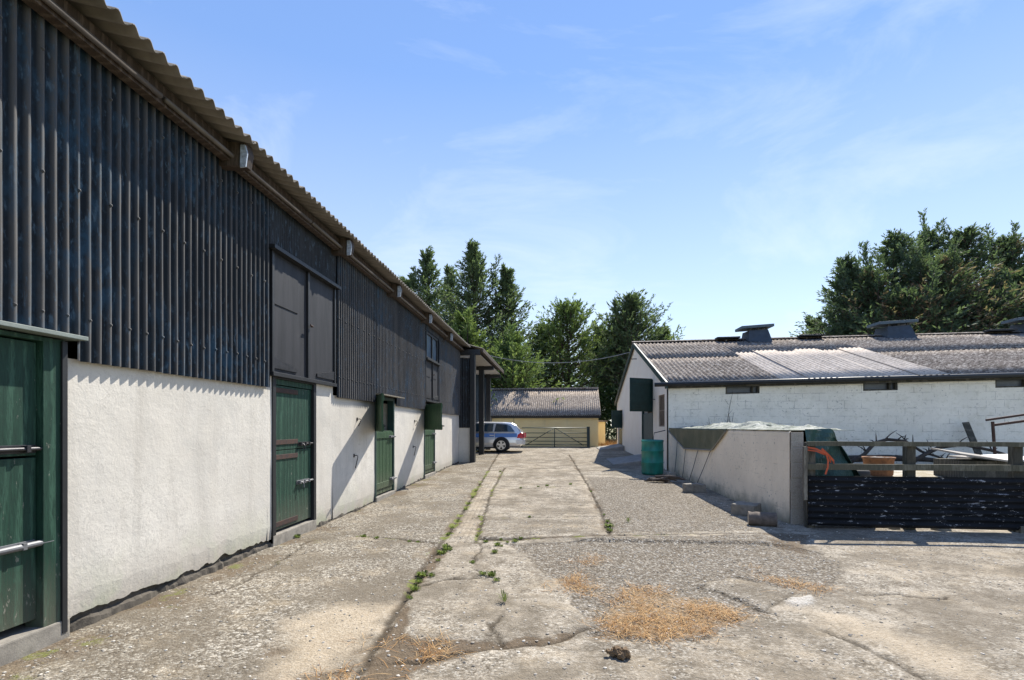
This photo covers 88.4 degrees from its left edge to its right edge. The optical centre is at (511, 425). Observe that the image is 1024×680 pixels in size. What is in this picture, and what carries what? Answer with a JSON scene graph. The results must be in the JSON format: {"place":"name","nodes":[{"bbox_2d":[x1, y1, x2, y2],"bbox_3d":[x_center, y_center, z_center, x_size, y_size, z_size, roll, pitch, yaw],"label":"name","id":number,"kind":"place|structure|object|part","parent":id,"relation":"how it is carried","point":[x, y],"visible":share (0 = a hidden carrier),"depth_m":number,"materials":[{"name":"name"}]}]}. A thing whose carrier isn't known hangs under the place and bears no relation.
{"place":"outdoors","nodes":[
{"label":"outdoors","id":0,"kind":"place"},
{"bbox_2d":[0,0,503,666],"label":"barn","id":1,"kind":"structure","parent":0,"point":[224,340],"depth_m":4.70,"materials":[{"name":"concrete"}]},
{"bbox_2d":[0,320,88,666],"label":"stable door","id":2,"kind":"structure","parent":1,"relation":"in","point":[33,360],"depth_m":3.58,"materials":[{"name":"green paint"}]},
{"bbox_2d":[269,376,315,546],"bbox_3d":[-3.024,0.465,7.161,0.240,2.170,1.200,0,0,5],"label":"stable door","id":3,"kind":"structure","parent":1,"relation":"in","point":[293,401],"depth_m":7.14,"materials":[{"name":"green paint"}]},
{"bbox_2d":[269,244,340,386],"bbox_3d":[-2.904,-1.420,7.412,0.200,1.600,2.000,0,0,5],"label":"loft door","id":4,"kind":"structure","parent":1,"relation":"in","point":[302,300],"depth_m":7.24,"materials":[{"name":"black paint"}]},
{"bbox_2d":[374,393,404,501],"bbox_3d":[-2.551,0.461,10.456,0.864,2.219,2.355,0,0,5],"label":"stable door","id":5,"kind":"structure","parent":1,"relation":"in","point":[385,477],"depth_m":10.95,"materials":[{"name":"green paint"}]},
{"bbox_2d":[425,331,437,362],"bbox_3d":[-2.316,-2.220,15.030,0.090,0.720,1.400,0,0,5],"label":"loft window","id":6,"kind":"structure","parent":1,"relation":"in","point":[431,343],"depth_m":15.00,"materials":[{"name":"glass"}]},
{"bbox_2d":[425,357,440,403],"bbox_3d":[-2.300,-1.260,15.043,0.200,1.180,1.690,0,0,5],"label":"loft door","id":7,"kind":"structure","parent":1,"relation":"in","point":[431,367],"depth_m":15.00,"materials":[{"name":"black paint"}]},
{"bbox_2d":[424,403,443,478],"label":"stable door","id":8,"kind":"structure","parent":1,"relation":"in","point":[432,412],"depth_m":14.25,"materials":[{"name":"green paint"}]},
{"bbox_2d":[0,445,1023,679],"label":"concrete yard","id":9,"kind":"structure","parent":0,"point":[557,470],"depth_m":4.60,"materials":[{"name":"grey concrete"}]},
{"bbox_2d":[410,584,420,590],"bbox_3d":[-0.896,1.486,4.844,0.110,0.048,0.122,0,0,-32],"label":"weed","id":10,"kind":"object","parent":9,"relation":"on","point":[415,587],"visible":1,"depth_m":4.82,"materials":[{"name":"green plant"}]},
{"bbox_2d":[417,570,428,576],"bbox_3d":[-0.901,1.488,5.319,0.131,0.050,0.162,0,0,25],"label":"weed","id":11,"kind":"object","parent":9,"relation":"on","point":[423,573],"visible":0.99,"depth_m":5.29,"materials":[{"name":"green plant"}]},
{"bbox_2d":[437,549,446,554],"bbox_3d":[-0.828,1.489,6.250,0.142,0.050,0.148,0,0,-30],"label":"weed","id":12,"kind":"object","parent":9,"relation":"on","point":[443,551],"visible":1,"depth_m":6.22,"materials":[{"name":"green plant"}]},
{"bbox_2d":[443,546,452,550],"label":"weed","id":13,"kind":"object","parent":9,"relation":"on","point":[449,548],"visible":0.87,"depth_m":6.37,"materials":[{"name":"green plant"}]},
{"bbox_2d":[486,570,495,576],"bbox_3d":[-0.209,1.472,5.249,0.128,0.050,0.112,0,0,5],"label":"weed","id":14,"kind":"object","parent":9,"relation":"on","point":[491,573],"visible":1,"depth_m":5.22,"materials":[{"name":"green plant"}]},
{"bbox_2d":[476,422,525,451],"bbox_3d":[-1.754,0.518,25.644,4.840,1.440,2.014,0,0,5],"label":"estate car","id":15,"kind":"object","parent":9,"relation":"on","point":[501,436],"visible":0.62,"depth_m":24.76,"materials":[{"name":"silver metal"}]},
{"bbox_3d":[-1.328,0.078,24.942,0.920,0.370,0.138,0,0,5],"label":"side window","id":16,"kind":"part","parent":15,"relation":"part of","materials":[{"name":"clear glass"}]},
{"bbox_3d":[-0.351,0.078,24.864,0.960,0.370,0.138,0,0,5],"label":"side window","id":17,"kind":"part","parent":15,"relation":"part of","materials":[{"name":"black glass"}]},
{"bbox_2d":[497,590,507,601],"bbox_3d":[-0.068,1.456,4.509,0.129,0.097,0.146,0,0,33],"label":"grass tuft","id":18,"kind":"object","parent":9,"relation":"on","point":[504,597],"visible":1,"depth_m":4.50,"materials":[{"name":"green plant"}]},
{"bbox_2d":[1,495,1023,679],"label":"loose stones","id":19,"kind":"object","parent":9,"relation":"on","point":[349,640],"visible":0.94,"depth_m":4.93,"materials":[{"name":"grey gravel"}]},
{"bbox_2d":[604,523,613,526],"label":"weed","id":20,"kind":"object","parent":9,"relation":"on","point":[609,524],"visible":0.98,"depth_m":7.73,"materials":[{"name":"green plant"}]},
{"bbox_2d":[605,645,630,659],"bbox_3d":[0.697,1.474,3.434,0.160,0.076,0.103,0,0,35],"label":"dung","id":21,"kind":"object","parent":9,"relation":"on","point":[619,652],"visible":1,"depth_m":3.41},
{"bbox_2d":[641,439,663,474],"bbox_3d":[4.075,0.901,15.280,0.644,1.000,0.644,0,0,5],"label":"drum","id":22,"kind":"object","parent":9,"relation":"on","point":[652,459],"visible":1,"depth_m":15.01,"materials":[{"name":"green plastic"}]},
{"bbox_2d":[644,475,685,482],"bbox_3d":[3.909,1.348,13.380,1.042,0.206,0.336,0,0,5],"label":"firewood","id":23,"kind":"object","parent":9,"relation":"on","point":[662,478],"visible":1,"depth_m":13.31,"materials":[{"name":"brown wood"}]},
{"bbox_2d":[666,472,675,475],"bbox_3d":[4.492,1.364,14.886,0.256,0.124,0.140,0,0,-9],"label":"brick","id":24,"kind":"object","parent":9,"relation":"on","point":[671,473],"visible":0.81,"depth_m":14.85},
{"bbox_2d":[682,483,705,492],"bbox_3d":[4.042,1.375,11.680,0.467,0.206,0.238,0,0,0],"label":"concrete block","id":25,"kind":"object","parent":9,"relation":"on","point":[694,487],"depth_m":11.57,"materials":[{"name":"grey concrete"}]},
{"bbox_2d":[731,501,760,515],"bbox_3d":[3.968,1.414,8.925,0.416,0.229,0.319,0,0,45],"label":"concrete block","id":26,"kind":"object","parent":9,"relation":"on","point":[740,508],"depth_m":8.84,"materials":[{"name":"grey concrete"}]},
{"bbox_2d":[748,511,776,526],"bbox_3d":[3.772,1.406,7.940,0.384,0.229,0.250,0,0,19],"label":"concrete block","id":27,"kind":"object","parent":9,"relation":"on","point":[762,518],"visible":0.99,"depth_m":7.85,"materials":[{"name":"grey concrete"}]},
{"bbox_2d":[105,0,1023,424],"label":"sky","id":28,"kind":"structure","parent":0,"point":[717,160],"materials":[{"name":"blue"}]},
{"bbox_2d":[300,552,852,679],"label":"dry grass","id":29,"kind":"structure","parent":0,"point":[657,617],"depth_m":4.10,"materials":[{"name":"brown plant"}]},
{"bbox_2d":[598,439,616,445],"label":"grass","id":30,"kind":"structure","parent":0,"point":[610,442],"depth_m":32.94,"materials":[{"name":"brown plant"}]},
{"bbox_2d":[857,470,869,475],"bbox_3d":[7.233,1.016,11.200,0.650,0.200,0.646,0,0,5],"label":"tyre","id":31,"kind":"object","parent":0,"point":[864,472],"visible":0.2,"depth_m":10.90,"materials":[{"name":"rubber"}]},
{"bbox_2d":[803,463,942,526],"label":"enclosure ground","id":32,"kind":"structure","parent":0,"point":[897,473],"depth_m":11.83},
{"bbox_2d":[861,456,895,475],"bbox_3d":[8.072,0.886,11.600,0.630,0.410,0.625,0,0,5],"label":"tub","id":33,"kind":"object","parent":32,"relation":"on","point":[874,460],"visible":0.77,"depth_m":11.37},
{"bbox_2d":[850,430,942,462],"bbox_3d":[10.275,0.600,14.303,2.536,0.982,0.510,0,0,5],"label":"branch","id":34,"kind":"object","parent":32,"relation":"on","point":[865,453],"visible":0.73,"depth_m":14.25,"materials":[{"name":"wood"}]},
{"bbox_2d":[848,453,949,461],"bbox_3d":[10.492,0.888,14.773,3.526,0.338,0.553,0,0,5],"label":"branch","id":35,"kind":"object","parent":32,"relation":"on","point":[924,459],"visible":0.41,"depth_m":14.61,"materials":[{"name":"brown wood"}]},
{"bbox_2d":[916,437,1006,461],"bbox_3d":[12.165,0.634,13.927,3.137,0.713,0.477,0,0,5],"label":"branch","id":36,"kind":"object","parent":32,"relation":"on","point":[924,454],"visible":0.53,"depth_m":13.94,"materials":[{"name":"brown wood"}]},
{"bbox_2d":[948,455,975,458],"bbox_3d":[10.788,0.871,11.899,1.199,0.410,0.799,0,0,10],"label":"sheet","id":37,"kind":"object","parent":32,"relation":"on","point":[958,456],"visible":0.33,"depth_m":12.04,"materials":[{"name":"white metal"}]},
{"bbox_2d":[962,422,982,454],"bbox_3d":[12.610,0.493,14.360,0.173,1.214,0.580,0,0,-5],"label":"plank","id":38,"kind":"object","parent":32,"relation":"on","point":[969,431],"visible":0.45,"depth_m":14.45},
{"bbox_2d":[933,458,1023,477],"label":"crate","id":39,"kind":"object","parent":32,"relation":"on","point":[965,461],"visible":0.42,"depth_m":10.87,"materials":[{"name":"wood"}]},
{"bbox_2d":[930,447,1007,461],"bbox_3d":[9.684,0.611,11.133,0.959,0.264,0.999,0,0,10],"label":"sheet","id":40,"kind":"object","parent":39,"relation":"on","point":[971,455],"visible":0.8,"depth_m":10.84,"materials":[{"name":"white metal"}]},
{"bbox_2d":[967,454,1023,460],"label":"sheet","id":41,"kind":"object","parent":39,"relation":"on","point":[1003,456],"visible":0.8,"depth_m":11.35,"materials":[{"name":"white metal"}]},
{"bbox_2d":[985,414,1023,453],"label":"trestle","id":42,"kind":"object","parent":32,"relation":"on","point":[993,424],"visible":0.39,"depth_m":13.12,"materials":[{"name":"metal"}]},
{"bbox_2d":[930,528,951,530],"bbox_3d":[6.175,1.480,7.562,0.312,0.095,0.152,0,0,5],"label":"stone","id":43,"kind":"object","parent":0,"point":[941,529],"visible":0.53,"depth_m":7.50,"materials":[{"name":"grey stone"}]},
{"bbox_3d":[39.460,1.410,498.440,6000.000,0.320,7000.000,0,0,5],"label":"field","id":44,"kind":"structure","parent":0,"visible":0},
{"bbox_2d":[398,275,416,290],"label":"conifer","id":45,"kind":"object","parent":44,"relation":"on","point":[405,281],"visible":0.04,"depth_m":46.57,"materials":[{"name":"green plant"}]},
{"bbox_2d":[407,245,477,331],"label":"conifer","id":46,"kind":"object","parent":44,"relation":"on","point":[422,287],"visible":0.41,"depth_m":43.89,"materials":[{"name":"green plant"}]},
{"bbox_2d":[431,263,477,331],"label":"conifer","id":47,"kind":"object","parent":44,"relation":"on","point":[447,280],"visible":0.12,"depth_m":49.89,"materials":[{"name":"green plant"}]},
{"bbox_2d":[451,306,540,405],"bbox_3d":[-2.694,-3.464,37.057,11.545,9.890,10.792,0,0,-36],"label":"conifer","id":48,"kind":"object","parent":44,"relation":"on","point":[465,324],"visible":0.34,"depth_m":36.37,"materials":[{"name":"green plant"}]},
{"bbox_2d":[428,238,564,387],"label":"conifer","id":49,"kind":"object","parent":44,"relation":"on","point":[474,261],"visible":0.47,"depth_m":41.98,"materials":[{"name":"green plant"}]},
{"bbox_2d":[477,262,589,387],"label":"conifer","id":50,"kind":"object","parent":44,"relation":"on","point":[506,282],"visible":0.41,"depth_m":43.18,"materials":[{"name":"green plant"}]},
{"bbox_2d":[489,320,579,400],"bbox_3d":[0.103,-2.825,36.207,10.288,8.611,10.741,0,0,5],"label":"conifer","id":51,"kind":"object","parent":44,"relation":"on","point":[512,349],"visible":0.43,"depth_m":35.07,"materials":[{"name":"green plant"}]},
{"bbox_2d":[491,387,607,446],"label":"shed","id":52,"kind":"structure","parent":44,"relation":"on","point":[544,407],"depth_m":30.52,"materials":[{"name":"yellow paint"}]},
{"bbox_2d":[528,322,579,387],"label":"conifer","id":53,"kind":"object","parent":44,"relation":"on","point":[540,331],"visible":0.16,"depth_m":46.18,"materials":[{"name":"green plant"}]},
{"bbox_2d":[521,427,589,447],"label":"field gate","id":54,"kind":"structure","parent":44,"relation":"on","point":[587,437],"depth_m":28.99,"materials":[{"name":"metal"}]},
{"bbox_2d":[521,293,624,392],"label":"conifer","id":55,"kind":"object","parent":44,"relation":"on","point":[565,313],"visible":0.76,"depth_m":43.89,"materials":[{"name":"green plant"}]},
{"bbox_2d":[575,323,612,428],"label":"conifer","id":56,"kind":"object","parent":44,"relation":"on","point":[597,344],"visible":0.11,"depth_m":49.19,"materials":[{"name":"green plant"}]},
{"bbox_2d":[598,384,617,440],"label":"hedge","id":57,"kind":"object","parent":44,"relation":"on","point":[608,410],"visible":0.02,"depth_m":42.48,"materials":[{"name":"green plant"}]},
{"bbox_2d":[596,444,623,450],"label":"ramp","id":58,"kind":"structure","parent":44,"relation":"on","point":[615,447],"depth_m":26.39,"materials":[{"name":"concrete"}]},
{"bbox_2d":[586,315,635,434],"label":"conifer","id":59,"kind":"object","parent":44,"relation":"on","point":[614,350],"visible":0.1,"depth_m":44.80,"materials":[{"name":"green plant"}]},
{"bbox_2d":[606,454,640,464],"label":"ramp","id":60,"kind":"structure","parent":44,"relation":"on","point":[631,460],"depth_m":18.89,"materials":[{"name":"concrete"}]},
{"bbox_2d":[571,289,684,409],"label":"conifer","id":61,"kind":"object","parent":44,"relation":"on","point":[632,313],"visible":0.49,"depth_m":43.27,"materials":[{"name":"green plant"}]},
{"bbox_2d":[649,325,678,341],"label":"conifer","id":62,"kind":"object","parent":44,"relation":"on","point":[668,332],"visible":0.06,"depth_m":44.56,"materials":[{"name":"green plant"}]},
{"bbox_2d":[669,429,803,524],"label":"block wall","id":63,"kind":"structure","parent":44,"relation":"on","point":[764,468],"depth_m":9.40,"materials":[{"name":"paint"}]},
{"bbox_2d":[668,421,860,482],"bbox_3d":[5.141,0.697,11.998,1.425,1.598,8.175,0,0,5],"label":"tarpaulin","id":64,"kind":"object","parent":63,"relation":"on","point":[706,437],"visible":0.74,"depth_m":10.31,"materials":[{"name":"plastic"}]},
{"bbox_2d":[803,314,822,333],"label":"conifer","id":65,"kind":"object","parent":44,"relation":"on","point":[816,318],"visible":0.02,"depth_m":44.06,"materials":[{"name":"green plant"}]},
{"bbox_2d":[611,317,1023,470],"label":"cattle barn","id":66,"kind":"structure","parent":44,"relation":"on","point":[902,377],"depth_m":15.98,"materials":[{"name":"white paint"}]},
{"bbox_2d":[490,352,629,362],"bbox_3d":[2.031,-3.079,23.850,6.515,0.471,0.029,0,0,12],"label":"cable","id":67,"kind":"object","parent":66,"relation":"attached to","point":[560,362],"visible":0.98,"depth_m":23.78,"materials":[{"name":"black rubber"}]},
{"bbox_2d":[611,410,621,444],"bbox_3d":[5.479,0.225,27.786,0.682,2.050,2.136,0,0,5],"label":"far stable door","id":68,"kind":"structure","parent":66,"relation":"in","point":[616,415],"depth_m":26.95,"materials":[{"name":"green paint"}]},
{"bbox_2d":[630,378,652,439],"bbox_3d":[4.693,-0.181,19.691,0.952,3.018,2.701,0,0,5],"label":"stable door","id":69,"kind":"structure","parent":66,"relation":"in","point":[641,389],"depth_m":18.68,"materials":[{"name":"green paint"}]},
{"bbox_2d":[659,394,664,426],"bbox_3d":[4.953,-0.500,17.263,0.050,1.040,1.000,0,0,5],"label":"barred window","id":70,"kind":"structure","parent":66,"relation":"in","point":[662,397],"depth_m":17.26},
{"bbox_2d":[726,386,758,393],"bbox_3d":[6.944,-1.158,15.930,0.966,0.390,0.203,0,0,5],"label":"window","id":71,"kind":"structure","parent":66,"relation":"in","point":[753,389],"depth_m":15.95,"materials":[{"name":"grey glass"}]},
{"bbox_2d":[863,383,896,390],"bbox_3d":[10.637,-1.211,15.277,0.906,0.390,0.197,0,0,5],"label":"window","id":72,"kind":"structure","parent":66,"relation":"in","point":[872,386],"depth_m":15.30,"materials":[{"name":"grey glass"}]},
{"bbox_2d":[995,380,1023,387],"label":"window","id":73,"kind":"structure","parent":66,"relation":"in","point":[998,383],"depth_m":14.73,"materials":[{"name":"grey glass"}]},
{"bbox_2d":[789,251,880,336],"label":"conifer","id":74,"kind":"object","parent":44,"relation":"on","point":[848,265],"visible":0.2,"depth_m":40.62,"materials":[{"name":"green plant"}]},
{"bbox_2d":[823,321,874,335],"bbox_3d":[23.344,-3.058,38.333,9.305,9.078,9.295,0,0,5],"label":"conifer","id":75,"kind":"object","parent":44,"relation":"on","point":[842,331],"visible":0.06,"depth_m":37.75,"materials":[{"name":"green plant"}]},
{"bbox_2d":[794,253,943,335],"bbox_3d":[26.882,-5.671,39.246,15.315,14.304,14.838,0,0,5],"label":"conifer","id":76,"kind":"object","parent":44,"relation":"on","point":[867,279],"visible":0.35,"depth_m":38.23,"materials":[{"name":"green plant"}]},
{"bbox_2d":[812,224,1004,334],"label":"conifer","id":77,"kind":"object","parent":44,"relation":"on","point":[891,258],"visible":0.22,"depth_m":40.25,"materials":[{"name":"green plant"}]},
{"bbox_2d":[796,235,1023,334],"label":"conifer","id":78,"kind":"object","parent":44,"relation":"on","point":[951,262],"visible":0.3,"depth_m":35.80,"materials":[{"name":"green plant"}]},
{"bbox_2d":[808,254,1013,335],"bbox_3d":[26.773,-4.656,36.088,15.706,12.563,17.135,0,0,5],"label":"conifer","id":79,"kind":"object","parent":44,"relation":"on","point":[903,296],"visible":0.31,"depth_m":35.03,"materials":[{"name":"green plant"}]},
{"bbox_2d":[803,441,1023,533],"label":"fence","id":80,"kind":"object","parent":44,"relation":"on","point":[908,500],"visible":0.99,"depth_m":7.52,"materials":[{"name":"black metal"}]},
{"bbox_2d":[807,446,834,473],"bbox_3d":[4.722,0.554,7.783,0.855,0.512,0.188,0,0,-25],"label":"strap","id":81,"kind":"object","parent":80,"relation":"attached to","point":[824,452],"visible":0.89,"depth_m":7.64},
{"bbox_2d":[888,208,987,305],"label":"conifer","id":82,"kind":"object","parent":44,"relation":"on","point":[933,237],"visible":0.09,"depth_m":42.44,"materials":[{"name":"green plant"}]},
{"bbox_2d":[908,222,1023,321],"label":"conifer","id":83,"kind":"object","parent":44,"relation":"on","point":[977,250],"visible":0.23,"depth_m":40.00,"materials":[{"name":"green plant"}]},
{"bbox_2d":[911,267,1023,331],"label":"conifer","id":84,"kind":"object","parent":44,"relation":"on","point":[1013,293],"visible":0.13,"depth_m":34.77,"materials":[{"name":"green plant"}]},
{"bbox_2d":[960,267,1023,330],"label":"conifer","id":85,"kind":"object","parent":44,"relation":"on","point":[1018,277],"visible":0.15,"depth_m":36.34,"materials":[{"name":"green plant"}]},
{"bbox_2d":[977,220,1023,316],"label":"conifer","id":86,"kind":"object","parent":44,"relation":"on","point":[1016,242],"visible":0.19,"depth_m":40.24,"materials":[{"name":"green plant"}]}
]}

